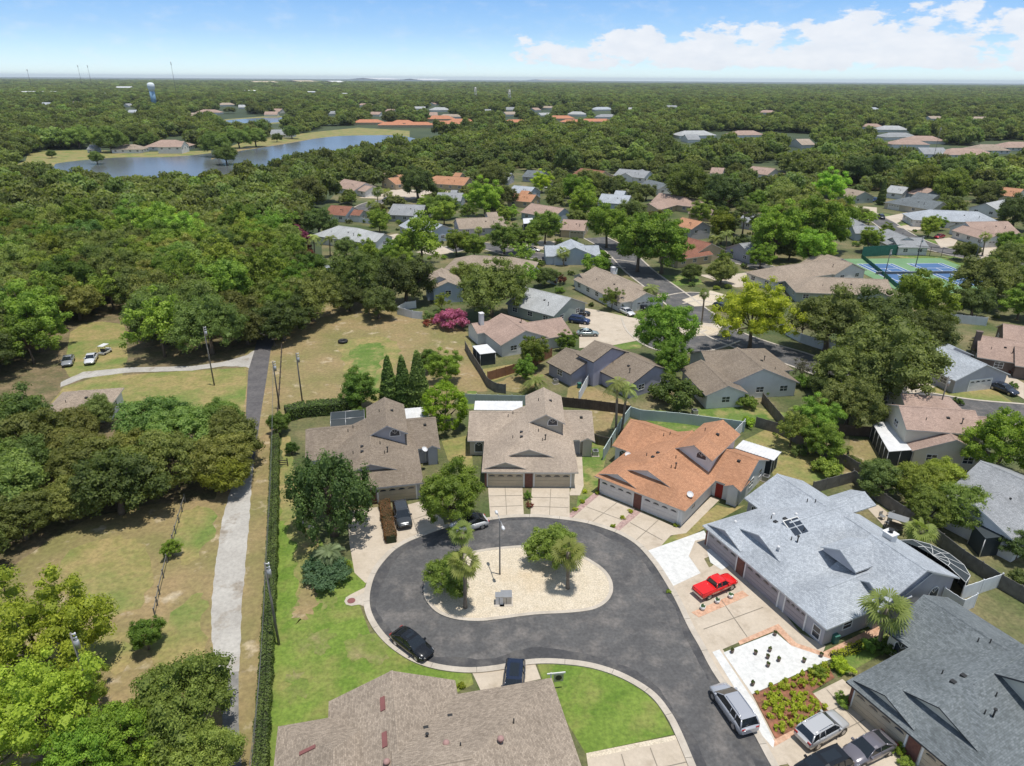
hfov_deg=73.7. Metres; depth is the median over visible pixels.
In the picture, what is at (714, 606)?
paver path
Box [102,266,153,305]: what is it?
oak tree
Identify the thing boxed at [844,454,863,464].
shrub
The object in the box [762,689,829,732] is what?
garden plants
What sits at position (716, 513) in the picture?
lawn
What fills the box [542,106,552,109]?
house
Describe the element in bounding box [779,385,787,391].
window
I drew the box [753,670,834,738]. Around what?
flower bed
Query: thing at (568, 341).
tree
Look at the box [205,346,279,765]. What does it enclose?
dry verge
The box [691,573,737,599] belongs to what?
car
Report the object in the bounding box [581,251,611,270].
tree
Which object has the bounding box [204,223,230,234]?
oak tree
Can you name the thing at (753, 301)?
tree
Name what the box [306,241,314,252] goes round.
shrub
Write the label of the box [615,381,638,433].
palm tree
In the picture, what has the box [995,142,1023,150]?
house
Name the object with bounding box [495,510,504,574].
street lamp
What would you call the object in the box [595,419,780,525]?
house
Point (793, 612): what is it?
garage door
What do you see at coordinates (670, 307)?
kerb
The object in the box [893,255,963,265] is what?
lawn
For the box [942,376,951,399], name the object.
utility pole
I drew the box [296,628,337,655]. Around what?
bare patch
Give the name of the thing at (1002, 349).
house
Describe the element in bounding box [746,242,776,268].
tree
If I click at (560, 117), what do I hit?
house
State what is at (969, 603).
fence
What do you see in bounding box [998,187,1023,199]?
house
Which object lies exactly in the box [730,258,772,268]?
road
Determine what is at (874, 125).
house
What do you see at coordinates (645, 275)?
road
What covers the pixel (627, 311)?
car
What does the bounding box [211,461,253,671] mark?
shell lane
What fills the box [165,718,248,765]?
tree
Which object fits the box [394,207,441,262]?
tree
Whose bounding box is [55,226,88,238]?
oak tree
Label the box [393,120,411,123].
house
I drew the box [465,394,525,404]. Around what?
fence
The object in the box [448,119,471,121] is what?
house
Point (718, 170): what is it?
house
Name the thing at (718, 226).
tree
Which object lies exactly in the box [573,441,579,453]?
door
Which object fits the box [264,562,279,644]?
utility pole
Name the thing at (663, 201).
house
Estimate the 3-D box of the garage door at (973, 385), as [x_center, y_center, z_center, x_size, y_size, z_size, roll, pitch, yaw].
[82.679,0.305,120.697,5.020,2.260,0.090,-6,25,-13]
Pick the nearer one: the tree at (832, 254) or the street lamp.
the street lamp
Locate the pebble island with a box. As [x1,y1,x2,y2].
[427,548,608,617]
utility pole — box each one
[69,632,98,711]
[203,326,214,385]
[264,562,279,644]
[272,361,279,408]
[296,353,302,401]
[884,250,891,278]
[915,237,923,266]
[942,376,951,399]
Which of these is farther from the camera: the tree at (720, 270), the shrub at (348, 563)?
the tree at (720, 270)
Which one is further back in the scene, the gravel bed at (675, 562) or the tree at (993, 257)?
the tree at (993, 257)
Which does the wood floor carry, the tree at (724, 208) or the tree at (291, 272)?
the tree at (291, 272)
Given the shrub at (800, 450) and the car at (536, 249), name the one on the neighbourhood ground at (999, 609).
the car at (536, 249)
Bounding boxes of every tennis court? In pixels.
[858,264,918,282]
[910,263,982,284]
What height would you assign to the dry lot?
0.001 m
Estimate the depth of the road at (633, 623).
67.95 m
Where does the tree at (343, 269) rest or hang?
on the dry lot
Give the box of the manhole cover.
[347,598,354,602]
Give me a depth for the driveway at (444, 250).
215.77 m
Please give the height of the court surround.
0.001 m
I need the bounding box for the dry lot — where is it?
[272,301,486,413]
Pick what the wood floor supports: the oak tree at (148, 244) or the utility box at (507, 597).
the oak tree at (148, 244)
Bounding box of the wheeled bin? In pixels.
[831,632,840,643]
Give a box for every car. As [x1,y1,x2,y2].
[60,354,74,366]
[83,352,98,364]
[389,625,433,661]
[392,499,411,527]
[449,512,488,533]
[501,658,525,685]
[528,246,540,251]
[568,314,590,324]
[576,328,598,336]
[579,309,589,316]
[618,307,634,316]
[640,305,647,310]
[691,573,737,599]
[712,302,725,312]
[794,709,849,750]
[794,743,854,765]
[842,728,898,765]
[878,214,884,218]
[934,233,945,238]
[990,382,1019,395]
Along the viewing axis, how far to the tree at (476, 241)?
202.51 m
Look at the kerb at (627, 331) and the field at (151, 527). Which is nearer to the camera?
the field at (151, 527)
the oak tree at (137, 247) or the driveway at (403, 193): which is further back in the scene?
the driveway at (403, 193)
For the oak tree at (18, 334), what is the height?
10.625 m
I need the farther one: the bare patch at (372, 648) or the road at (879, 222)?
the road at (879, 222)
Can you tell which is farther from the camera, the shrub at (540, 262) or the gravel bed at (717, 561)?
the shrub at (540, 262)
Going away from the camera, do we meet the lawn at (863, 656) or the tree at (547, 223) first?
the lawn at (863, 656)
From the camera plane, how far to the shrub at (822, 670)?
62.62 m
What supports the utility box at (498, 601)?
on the pebble island
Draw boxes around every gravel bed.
[570,492,600,516]
[614,510,640,529]
[648,531,705,585]
[707,549,728,569]
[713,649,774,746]
[723,633,829,693]
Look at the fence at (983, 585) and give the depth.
72.59 m
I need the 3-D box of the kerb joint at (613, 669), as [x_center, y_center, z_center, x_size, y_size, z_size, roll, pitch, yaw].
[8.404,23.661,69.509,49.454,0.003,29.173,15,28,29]
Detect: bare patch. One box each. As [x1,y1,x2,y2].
[283,669,308,704]
[292,584,318,623]
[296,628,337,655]
[317,589,336,610]
[343,633,389,665]
[492,373,545,392]
[567,385,631,415]
[843,439,890,473]
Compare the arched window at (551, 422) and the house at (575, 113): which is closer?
the arched window at (551, 422)
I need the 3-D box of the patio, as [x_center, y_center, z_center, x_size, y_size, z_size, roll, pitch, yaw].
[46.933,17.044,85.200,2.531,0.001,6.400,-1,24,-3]
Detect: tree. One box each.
[0,207,13,222]
[0,217,10,227]
[0,218,35,232]
[0,232,39,268]
[0,235,22,246]
[0,260,25,272]
[0,262,20,283]
[0,278,72,351]
[0,285,12,299]
[0,298,43,331]
[0,309,62,363]
[0,321,23,357]
[0,331,15,364]
[0,380,53,435]
[0,406,75,448]
[0,432,52,479]
[0,435,18,453]
[0,447,49,521]
[0,488,57,541]
[0,527,11,553]
[0,563,119,702]
[0,645,106,765]
[3,272,47,296]
[5,230,36,238]
[5,270,75,303]
[7,261,44,279]
[8,428,31,442]
[9,218,39,224]
[10,208,36,222]
[14,224,37,235]
[14,242,57,258]
[19,250,73,270]
[28,229,72,253]
[32,204,65,222]
[32,219,72,236]
[33,475,86,520]
[34,253,102,287]
[35,211,69,228]
[36,405,100,433]
[36,716,124,765]
[37,221,73,229]
[43,426,106,470]
[43,433,126,482]
[45,150,56,156]
[51,218,107,235]
[51,648,109,710]
[52,230,105,254]
[52,275,104,318]
[55,194,103,227]
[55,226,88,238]
[59,124,89,148]
[59,445,173,518]
[64,240,94,260]
[67,253,99,261]
[74,257,111,284]
[76,698,158,765]
[77,266,122,309]
[78,242,128,263]
[79,392,115,427]
[82,247,132,298]
[86,151,105,163]
[87,125,129,152]
[89,229,108,239]
[93,238,132,252]
[95,215,126,231]
[100,229,135,242]
[100,444,160,494]
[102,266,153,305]
[108,198,147,227]
[108,426,144,449]
[111,395,194,447]
[112,235,155,257]
[116,211,145,227]
[116,219,147,238]
[118,294,190,344]
[118,647,237,765]
[119,248,167,270]
[119,285,191,357]
[121,126,148,140]
[122,282,178,309]
[125,267,176,299]
[126,614,167,650]
[127,259,157,272]
[128,232,146,239]
[129,200,176,233]
[130,236,164,251]
[133,201,176,215]
[135,428,207,488]
[135,735,173,765]
[137,133,159,144]
[138,404,212,460]
[143,211,190,240]
[143,228,155,236]
[146,228,184,244]
[149,241,192,268]
[153,248,199,274]
[154,241,208,257]
[155,232,196,247]
[159,538,183,556]
[160,210,205,236]
[160,249,227,284]
[164,293,249,354]
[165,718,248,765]
[169,270,220,292]
[173,278,224,305]
[180,260,216,276]
[182,238,214,252]
[186,220,214,241]
[188,431,255,481]
[194,258,254,295]
[195,451,251,491]
[196,130,231,151]
[196,212,215,222]
[197,262,253,295]
[199,228,244,263]
[201,396,245,419]
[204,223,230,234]
[206,220,233,228]
[206,228,245,245]
[207,405,265,458]
[209,247,245,264]
[212,143,237,164]
[212,206,235,222]
[215,201,257,225]
[219,289,264,312]
[221,308,273,344]
[223,128,252,147]
[223,244,251,265]
[227,218,280,248]
[227,234,286,288]
[231,211,259,232]
[234,243,254,253]
[237,219,271,247]
[240,242,266,255]
[243,125,266,146]
[244,261,272,293]
[245,279,289,305]
[246,214,276,227]
[248,294,316,340]
[257,210,283,229]
[257,277,312,324]
[262,243,293,258]
[262,244,294,278]
[264,222,302,240]
[265,206,299,228]
[265,410,290,434]
[269,233,307,256]
[271,133,282,139]
[280,259,318,284]
[281,448,378,547]
[282,125,299,138]
[282,266,343,321]
[284,441,299,453]
[286,175,328,203]
[289,249,316,265]
[289,252,327,276]
[299,207,339,232]
[306,234,322,251]
[312,542,344,572]
[321,235,336,256]
[322,247,384,293]
[333,236,357,255]
[337,364,381,407]
[338,281,363,310]
[344,192,357,204]
[352,406,365,417]
[356,233,382,257]
[362,281,398,318]
[366,199,381,210]
[366,208,391,232]
[370,251,391,263]
[372,187,383,202]
[372,203,387,210]
[373,254,437,302]
[378,354,396,401]
[380,238,412,253]
[382,189,392,197]
[385,244,413,264]
[393,354,408,407]
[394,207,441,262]
[399,164,437,199]
[406,350,431,407]
[416,195,428,204]
[418,455,485,532]
[419,349,434,371]
[420,379,468,431]
[421,549,468,598]
[423,347,463,382]
[425,194,460,218]
[431,200,455,224]
[433,292,452,308]
[445,229,469,255]
[446,545,482,608]
[448,519,474,559]
[450,261,482,281]
[456,202,478,217]
[456,255,532,317]
[459,233,488,254]
[462,175,504,216]
[474,226,481,236]
[475,165,511,184]
[485,217,523,253]
[487,199,504,211]
[490,184,518,202]
[496,205,511,220]
[507,204,519,219]
[508,238,534,259]
[512,354,537,379]
[513,262,540,283]
[517,225,541,246]
[519,335,549,362]
[519,374,548,394]
[521,522,582,570]
[526,210,561,243]
[529,168,554,192]
[535,267,559,285]
[544,184,566,197]
[551,535,586,589]
[554,329,578,347]
[556,246,570,264]
[562,173,591,196]
[565,209,588,220]
[568,178,602,213]
[575,168,606,188]
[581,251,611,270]
[584,202,631,247]
[599,287,625,309]
[600,177,621,193]
[602,376,630,437]
[610,212,670,271]
[614,198,648,217]
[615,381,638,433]
[630,159,648,170]
[633,292,702,353]
[635,184,656,200]
[636,209,695,273]
[643,284,658,297]
[647,209,664,220]
[653,339,688,378]
[664,161,711,199]
[681,263,702,280]
[687,197,716,220]
[699,289,709,324]
[702,172,752,207]
[704,256,739,284]
[707,235,724,245]
[707,274,809,348]
[708,210,740,243]
[713,206,730,214]
[714,249,733,264]
[715,230,734,246]
[729,211,747,245]
[736,201,759,233]
[739,201,759,212]
[744,207,759,241]
[746,190,766,204]
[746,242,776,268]
[749,198,812,260]
[764,186,820,214]
[766,176,800,201]
[772,411,817,446]
[775,239,797,260]
[785,282,872,352]
[786,405,801,419]
[791,186,861,242]
[792,314,811,333]
[792,358,816,375]
[793,391,846,434]
[795,228,837,258]
[798,419,846,459]
[806,372,840,392]
[809,334,893,398]
[811,166,852,200]
[812,376,891,428]
[823,237,838,255]
[824,283,917,331]
[825,199,846,203]
[828,314,955,400]
[841,152,891,183]
[843,445,854,454]
[856,457,906,496]
[856,587,914,649]
[858,205,870,220]
[858,211,879,225]
[859,227,885,245]
[860,175,870,182]
[876,177,886,204]
[879,221,895,230]
[892,267,962,314]
[892,308,964,346]
[892,461,948,502]
[900,162,941,190]
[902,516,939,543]
[903,483,954,527]
[920,215,941,236]
[921,455,969,484]
[923,299,961,324]
[931,481,993,531]
[932,167,975,197]
[936,214,949,227]
[939,154,978,174]
[940,202,958,210]
[950,248,1023,300]
[951,286,997,315]
[952,241,983,260]
[958,406,1023,469]
[967,339,975,352]
[972,181,1006,197]
[979,232,992,254]
[983,254,1006,261]
[994,231,1021,248]
[994,240,1023,263]
[994,264,1023,290]
[996,527,1023,559]
[997,192,1023,225]
[997,283,1023,319]
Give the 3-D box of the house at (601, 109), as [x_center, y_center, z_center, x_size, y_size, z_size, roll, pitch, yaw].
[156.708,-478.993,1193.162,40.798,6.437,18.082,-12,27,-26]
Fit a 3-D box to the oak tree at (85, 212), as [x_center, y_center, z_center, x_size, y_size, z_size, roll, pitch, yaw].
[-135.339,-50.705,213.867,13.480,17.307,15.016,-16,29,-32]
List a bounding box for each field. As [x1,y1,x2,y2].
[0,499,220,765]
[51,368,246,412]
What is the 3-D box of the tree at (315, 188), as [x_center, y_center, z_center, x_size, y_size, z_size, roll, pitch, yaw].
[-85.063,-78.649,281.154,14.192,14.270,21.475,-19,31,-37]
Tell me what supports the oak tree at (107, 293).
on the wood floor
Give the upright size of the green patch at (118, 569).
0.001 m
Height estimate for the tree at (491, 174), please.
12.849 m
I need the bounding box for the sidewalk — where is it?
[708,648,786,764]
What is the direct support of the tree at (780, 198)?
on the neighbourhood ground at (999, 609)
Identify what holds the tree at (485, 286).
on the neighbourhood ground at (999, 609)
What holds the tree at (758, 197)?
on the neighbourhood ground at (999, 609)
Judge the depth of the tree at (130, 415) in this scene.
96.84 m
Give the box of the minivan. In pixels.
[709,682,759,734]
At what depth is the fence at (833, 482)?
91.43 m
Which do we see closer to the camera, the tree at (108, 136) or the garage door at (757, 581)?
the garage door at (757, 581)
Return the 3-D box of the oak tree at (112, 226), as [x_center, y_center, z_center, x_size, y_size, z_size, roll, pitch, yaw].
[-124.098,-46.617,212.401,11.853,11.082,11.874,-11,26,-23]
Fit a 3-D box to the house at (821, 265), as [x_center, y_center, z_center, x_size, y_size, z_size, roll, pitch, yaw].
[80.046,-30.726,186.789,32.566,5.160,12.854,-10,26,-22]
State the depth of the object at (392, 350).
136.93 m
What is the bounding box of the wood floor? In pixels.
[0,283,279,569]
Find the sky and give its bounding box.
[0,0,1023,83]
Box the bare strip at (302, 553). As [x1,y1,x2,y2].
[279,433,322,616]
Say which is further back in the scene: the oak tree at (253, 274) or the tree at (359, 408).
the oak tree at (253, 274)
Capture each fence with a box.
[152,494,185,615]
[253,343,281,763]
[276,458,287,465]
[349,216,370,223]
[397,300,415,313]
[397,307,422,319]
[465,342,505,393]
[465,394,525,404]
[487,348,551,379]
[536,267,556,284]
[562,397,630,413]
[578,375,588,398]
[592,434,611,447]
[602,406,745,459]
[735,419,745,433]
[755,416,883,490]
[761,392,808,454]
[780,324,838,349]
[812,471,854,490]
[839,424,871,436]
[852,469,1023,602]
[861,244,904,256]
[861,254,899,287]
[915,245,981,259]
[941,586,978,609]
[953,314,988,325]
[960,573,1004,598]
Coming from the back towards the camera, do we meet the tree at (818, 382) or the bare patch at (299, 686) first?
the tree at (818, 382)
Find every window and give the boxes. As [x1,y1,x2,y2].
[389,429,400,436]
[474,442,482,451]
[510,345,516,350]
[527,311,532,316]
[547,418,557,425]
[557,369,562,376]
[638,383,644,389]
[696,451,706,460]
[721,396,730,402]
[748,477,753,488]
[755,386,763,392]
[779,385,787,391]
[811,623,821,640]
[841,620,852,630]
[893,418,898,427]
[893,641,905,653]
[925,454,937,460]
[928,586,938,595]
[939,376,946,384]
[961,457,974,464]
[993,362,1003,368]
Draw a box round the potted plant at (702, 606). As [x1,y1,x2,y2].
[700,603,705,610]
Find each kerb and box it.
[364,514,778,765]
[424,545,612,621]
[439,242,633,261]
[458,249,625,267]
[583,238,1015,424]
[608,237,1023,404]
[620,317,740,353]
[666,292,721,295]
[862,207,987,256]
[868,219,966,258]
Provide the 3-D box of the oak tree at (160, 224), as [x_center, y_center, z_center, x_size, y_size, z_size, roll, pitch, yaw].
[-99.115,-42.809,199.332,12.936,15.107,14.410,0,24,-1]
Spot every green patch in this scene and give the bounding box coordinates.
[57,535,153,616]
[80,627,133,674]
[149,593,208,665]
[157,620,198,664]
[173,506,217,564]
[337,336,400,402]
[349,342,385,390]
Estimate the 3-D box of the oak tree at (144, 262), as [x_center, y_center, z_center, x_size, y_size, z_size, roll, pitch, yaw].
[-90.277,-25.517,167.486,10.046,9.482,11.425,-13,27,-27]
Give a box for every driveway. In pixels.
[348,507,392,582]
[360,189,447,198]
[392,502,444,545]
[418,246,452,254]
[473,665,540,689]
[488,487,523,516]
[525,241,555,249]
[530,487,569,516]
[573,495,633,526]
[579,308,639,331]
[579,329,637,347]
[587,740,687,765]
[620,512,674,549]
[667,293,723,303]
[674,565,824,651]
[677,323,721,335]
[700,273,753,286]
[775,679,917,765]
[857,206,876,213]
[886,212,907,222]
[897,225,921,230]
[907,383,936,393]
[935,237,957,247]
[973,247,997,257]
[1005,374,1023,398]
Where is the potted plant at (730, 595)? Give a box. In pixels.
[728,592,733,598]
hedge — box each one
[250,433,280,765]
[284,397,361,420]
[378,498,396,543]
[830,639,864,656]
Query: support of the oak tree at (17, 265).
on the wood floor
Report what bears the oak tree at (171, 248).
on the wood floor
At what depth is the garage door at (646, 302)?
161.65 m
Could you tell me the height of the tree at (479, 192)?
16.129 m
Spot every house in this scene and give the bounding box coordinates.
[50,388,124,422]
[86,145,101,152]
[111,144,148,152]
[144,140,194,153]
[195,109,223,113]
[220,103,235,105]
[264,111,279,116]
[270,130,294,137]
[274,109,284,112]
[274,670,580,765]
[305,397,439,506]
[313,225,393,248]
[327,111,335,115]
[327,205,366,221]
[337,179,379,196]
[353,119,383,124]
[370,112,381,115]
[378,122,403,127]
[381,173,411,189]
[388,204,430,221]
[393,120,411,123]
[399,215,459,240]
[404,122,433,127]
[414,106,425,109]
[426,268,462,302]
[427,115,454,120]
[429,107,447,111]
[432,121,459,124]
[433,172,473,190]
[437,190,464,204]
[443,114,461,118]
[444,255,537,272]
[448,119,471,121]
[453,212,506,234]
[466,312,572,356]
[467,387,594,487]
[503,112,515,115]
[504,173,514,184]
[506,287,587,321]
[507,119,523,122]
[508,190,540,207]
[512,185,540,196]
[520,203,569,222]
[522,170,549,181]
[530,108,540,111]
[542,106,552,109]
[543,239,599,264]
[546,340,676,397]
[552,115,574,120]
[559,119,577,123]
[560,219,588,237]
[567,111,586,115]
[572,168,613,180]
[572,266,662,310]
[583,119,606,122]
[592,107,610,110]
[594,114,612,118]
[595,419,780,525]
[597,190,631,209]
[613,169,652,182]
[641,180,670,194]
[644,193,703,212]
[659,237,726,267]
[672,130,715,138]
[679,217,710,239]
[680,347,799,408]
[681,134,699,142]
[688,204,716,221]
[702,473,970,645]
[710,167,724,175]
[725,242,763,263]
[727,130,762,137]
[739,212,753,229]
[745,254,866,290]
[751,166,780,177]
[761,110,772,113]
[785,277,893,301]
[789,139,814,147]
[835,188,873,203]
[846,594,1023,765]
[847,219,878,240]
[862,123,880,128]
[871,229,929,254]
[875,126,908,132]
[875,132,914,139]
[884,192,946,211]
[885,393,990,469]
[886,185,908,198]
[888,140,929,147]
[897,342,1010,392]
[899,136,944,143]
[902,209,996,227]
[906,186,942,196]
[916,147,944,157]
[926,116,940,120]
[927,460,1023,561]
[943,148,989,157]
[949,221,1020,247]
[964,144,1010,153]
[968,199,1004,217]
[970,323,1023,379]
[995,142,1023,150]
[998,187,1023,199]
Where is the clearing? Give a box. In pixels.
[64,321,127,377]
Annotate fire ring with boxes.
[338,338,347,343]
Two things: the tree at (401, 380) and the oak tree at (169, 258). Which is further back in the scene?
the oak tree at (169, 258)
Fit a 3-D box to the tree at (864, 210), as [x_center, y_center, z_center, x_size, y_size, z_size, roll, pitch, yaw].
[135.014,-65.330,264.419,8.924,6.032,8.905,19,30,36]
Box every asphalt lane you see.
[222,671,241,765]
[246,371,266,460]
[248,321,281,376]
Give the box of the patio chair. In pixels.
[878,511,885,519]
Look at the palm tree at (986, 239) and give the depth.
212.51 m
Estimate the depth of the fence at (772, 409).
110.24 m
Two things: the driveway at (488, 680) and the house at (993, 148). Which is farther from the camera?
the house at (993, 148)
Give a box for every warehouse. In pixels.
[286,80,317,81]
[349,78,401,79]
[398,79,447,80]
[527,79,578,80]
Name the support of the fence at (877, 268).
on the neighbourhood ground at (999, 609)
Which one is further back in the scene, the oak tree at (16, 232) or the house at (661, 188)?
the house at (661, 188)
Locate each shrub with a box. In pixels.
[300,554,353,591]
[301,231,309,239]
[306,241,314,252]
[337,561,351,570]
[422,309,440,319]
[422,318,432,325]
[432,307,469,327]
[456,681,465,688]
[523,490,532,499]
[537,259,544,265]
[554,274,566,282]
[555,287,564,291]
[647,371,704,410]
[733,234,751,244]
[735,394,758,408]
[741,416,755,427]
[790,444,808,456]
[795,373,815,388]
[807,663,827,678]
[810,456,843,477]
[830,655,857,673]
[834,690,848,709]
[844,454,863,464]
[861,637,880,653]
[876,635,897,655]
[892,741,905,755]
[896,754,915,765]
[952,397,964,404]
[1006,567,1023,584]
[1009,381,1018,388]
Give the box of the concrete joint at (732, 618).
[704,607,762,628]
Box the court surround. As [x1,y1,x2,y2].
[844,258,976,292]
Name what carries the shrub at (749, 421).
on the neighbourhood ground at (999, 609)
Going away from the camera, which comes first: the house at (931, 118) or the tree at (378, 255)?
the tree at (378, 255)
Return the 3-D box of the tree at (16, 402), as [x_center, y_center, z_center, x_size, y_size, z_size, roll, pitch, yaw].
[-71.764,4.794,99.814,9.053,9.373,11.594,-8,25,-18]
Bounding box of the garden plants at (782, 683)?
[754,661,829,698]
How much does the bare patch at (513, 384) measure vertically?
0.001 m
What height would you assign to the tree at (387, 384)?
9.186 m
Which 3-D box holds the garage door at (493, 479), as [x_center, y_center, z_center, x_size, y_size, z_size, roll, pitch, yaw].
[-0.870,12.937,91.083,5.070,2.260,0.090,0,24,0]
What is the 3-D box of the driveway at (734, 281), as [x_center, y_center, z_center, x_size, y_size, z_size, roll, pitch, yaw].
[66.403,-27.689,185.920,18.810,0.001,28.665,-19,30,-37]
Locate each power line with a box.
[249,413,272,765]
[251,380,272,761]
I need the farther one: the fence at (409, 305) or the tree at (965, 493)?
the fence at (409, 305)
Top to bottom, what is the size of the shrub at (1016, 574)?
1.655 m
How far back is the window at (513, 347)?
134.62 m
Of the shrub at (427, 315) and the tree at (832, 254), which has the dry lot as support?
the shrub at (427, 315)
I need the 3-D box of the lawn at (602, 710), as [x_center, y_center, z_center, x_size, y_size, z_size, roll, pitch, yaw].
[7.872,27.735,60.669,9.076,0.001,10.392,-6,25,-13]
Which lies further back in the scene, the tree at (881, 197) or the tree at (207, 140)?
the tree at (207, 140)
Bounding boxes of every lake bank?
[17,150,210,165]
[225,116,281,123]
[231,128,409,148]
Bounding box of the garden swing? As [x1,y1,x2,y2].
[884,512,908,536]
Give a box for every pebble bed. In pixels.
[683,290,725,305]
[696,325,719,334]
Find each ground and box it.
[0,77,1023,444]
[273,163,1023,765]
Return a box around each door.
[377,485,417,501]
[418,450,425,462]
[487,473,524,486]
[533,473,571,487]
[569,231,583,237]
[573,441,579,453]
[599,479,633,506]
[636,299,653,310]
[641,496,678,523]
[706,532,737,570]
[714,482,723,498]
[743,563,779,606]
[782,596,807,630]
[849,690,908,749]
[887,204,899,210]
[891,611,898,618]
[914,221,921,226]
[916,747,944,765]
[966,378,992,391]
[987,241,997,246]
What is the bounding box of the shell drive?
[60,350,254,386]
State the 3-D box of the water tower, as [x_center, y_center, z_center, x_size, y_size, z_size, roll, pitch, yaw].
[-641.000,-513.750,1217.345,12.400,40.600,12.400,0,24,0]
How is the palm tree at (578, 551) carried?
on the pebble island
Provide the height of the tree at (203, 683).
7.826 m
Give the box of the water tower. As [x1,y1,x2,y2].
[147,82,156,102]
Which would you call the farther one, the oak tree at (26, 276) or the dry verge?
the oak tree at (26, 276)
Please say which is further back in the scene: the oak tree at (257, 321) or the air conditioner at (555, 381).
the oak tree at (257, 321)
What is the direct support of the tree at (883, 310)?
on the neighbourhood ground at (999, 609)
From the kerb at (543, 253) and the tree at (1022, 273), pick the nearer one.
the tree at (1022, 273)
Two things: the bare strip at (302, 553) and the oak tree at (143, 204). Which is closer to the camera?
the bare strip at (302, 553)
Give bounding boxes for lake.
[54,135,414,177]
[226,117,282,122]
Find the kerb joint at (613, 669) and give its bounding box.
[364,514,765,757]
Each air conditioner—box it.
[552,378,558,384]
[591,449,598,456]
[690,408,698,414]
[760,473,770,482]
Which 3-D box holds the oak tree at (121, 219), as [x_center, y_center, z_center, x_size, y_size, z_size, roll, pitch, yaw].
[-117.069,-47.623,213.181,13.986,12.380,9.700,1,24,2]
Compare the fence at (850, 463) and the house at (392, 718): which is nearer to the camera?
the house at (392, 718)
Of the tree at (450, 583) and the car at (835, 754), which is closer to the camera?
the car at (835, 754)
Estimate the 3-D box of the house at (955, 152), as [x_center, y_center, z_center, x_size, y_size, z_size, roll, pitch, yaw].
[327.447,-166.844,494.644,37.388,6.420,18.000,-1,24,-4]
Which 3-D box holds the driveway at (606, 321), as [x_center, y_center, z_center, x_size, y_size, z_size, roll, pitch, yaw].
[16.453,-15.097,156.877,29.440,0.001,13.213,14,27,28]
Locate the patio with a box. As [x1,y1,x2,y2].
[869,505,901,531]
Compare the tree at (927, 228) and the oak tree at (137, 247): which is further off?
the tree at (927, 228)
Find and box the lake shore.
[211,137,319,158]
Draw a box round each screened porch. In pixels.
[473,344,495,365]
[523,218,532,229]
[869,422,912,465]
[967,524,1003,556]
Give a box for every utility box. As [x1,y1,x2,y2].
[494,592,503,606]
[500,590,512,606]
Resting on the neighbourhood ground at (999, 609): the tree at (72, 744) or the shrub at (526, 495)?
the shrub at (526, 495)
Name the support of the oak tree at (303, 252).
on the wood floor
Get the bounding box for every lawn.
[267,507,472,765]
[442,435,472,467]
[466,391,476,408]
[483,364,514,380]
[538,664,673,752]
[576,442,605,507]
[590,410,613,435]
[613,341,641,348]
[646,409,699,431]
[661,505,744,545]
[662,275,702,285]
[697,406,791,420]
[745,430,843,484]
[830,634,888,677]
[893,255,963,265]
[924,238,941,243]
[933,386,1011,401]
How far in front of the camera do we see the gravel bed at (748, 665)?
64.34 m
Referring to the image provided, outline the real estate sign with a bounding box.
[547,671,565,681]
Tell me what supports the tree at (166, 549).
on the field at (151, 527)
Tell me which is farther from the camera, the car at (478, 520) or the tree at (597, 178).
the tree at (597, 178)
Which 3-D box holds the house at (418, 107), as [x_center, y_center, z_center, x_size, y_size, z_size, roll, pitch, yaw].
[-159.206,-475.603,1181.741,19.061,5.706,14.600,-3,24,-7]
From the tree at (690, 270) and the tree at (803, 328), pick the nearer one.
the tree at (803, 328)
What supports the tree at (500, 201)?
on the neighbourhood ground at (999, 609)
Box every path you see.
[344,592,363,605]
[347,587,364,605]
[570,454,583,494]
[669,496,718,535]
[689,539,709,572]
[692,591,748,616]
[738,624,879,658]
[774,730,793,746]
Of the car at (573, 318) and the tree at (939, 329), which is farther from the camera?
the car at (573, 318)
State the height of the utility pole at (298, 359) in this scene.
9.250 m
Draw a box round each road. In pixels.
[355,198,416,210]
[375,519,754,765]
[445,243,617,265]
[585,237,1023,422]
[636,318,737,351]
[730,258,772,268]
[873,214,1022,264]
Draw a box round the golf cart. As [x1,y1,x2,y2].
[97,343,111,354]
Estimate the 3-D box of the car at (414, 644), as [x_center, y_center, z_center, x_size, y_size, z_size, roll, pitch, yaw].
[-9.560,24.760,65.202,4.755,1.506,2.100,20,30,36]
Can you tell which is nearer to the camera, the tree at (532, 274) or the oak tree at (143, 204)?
the tree at (532, 274)
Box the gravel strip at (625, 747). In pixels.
[586,735,676,758]
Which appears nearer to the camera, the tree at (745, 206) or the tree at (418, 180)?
the tree at (745, 206)
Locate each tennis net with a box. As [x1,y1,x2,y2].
[875,271,915,274]
[931,271,955,273]
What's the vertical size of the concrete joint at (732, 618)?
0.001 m
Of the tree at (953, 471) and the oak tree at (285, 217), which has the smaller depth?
the tree at (953, 471)
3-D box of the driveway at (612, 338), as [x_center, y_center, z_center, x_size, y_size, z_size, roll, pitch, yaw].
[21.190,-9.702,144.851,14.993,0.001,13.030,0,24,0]
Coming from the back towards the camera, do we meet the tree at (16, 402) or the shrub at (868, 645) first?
the tree at (16, 402)

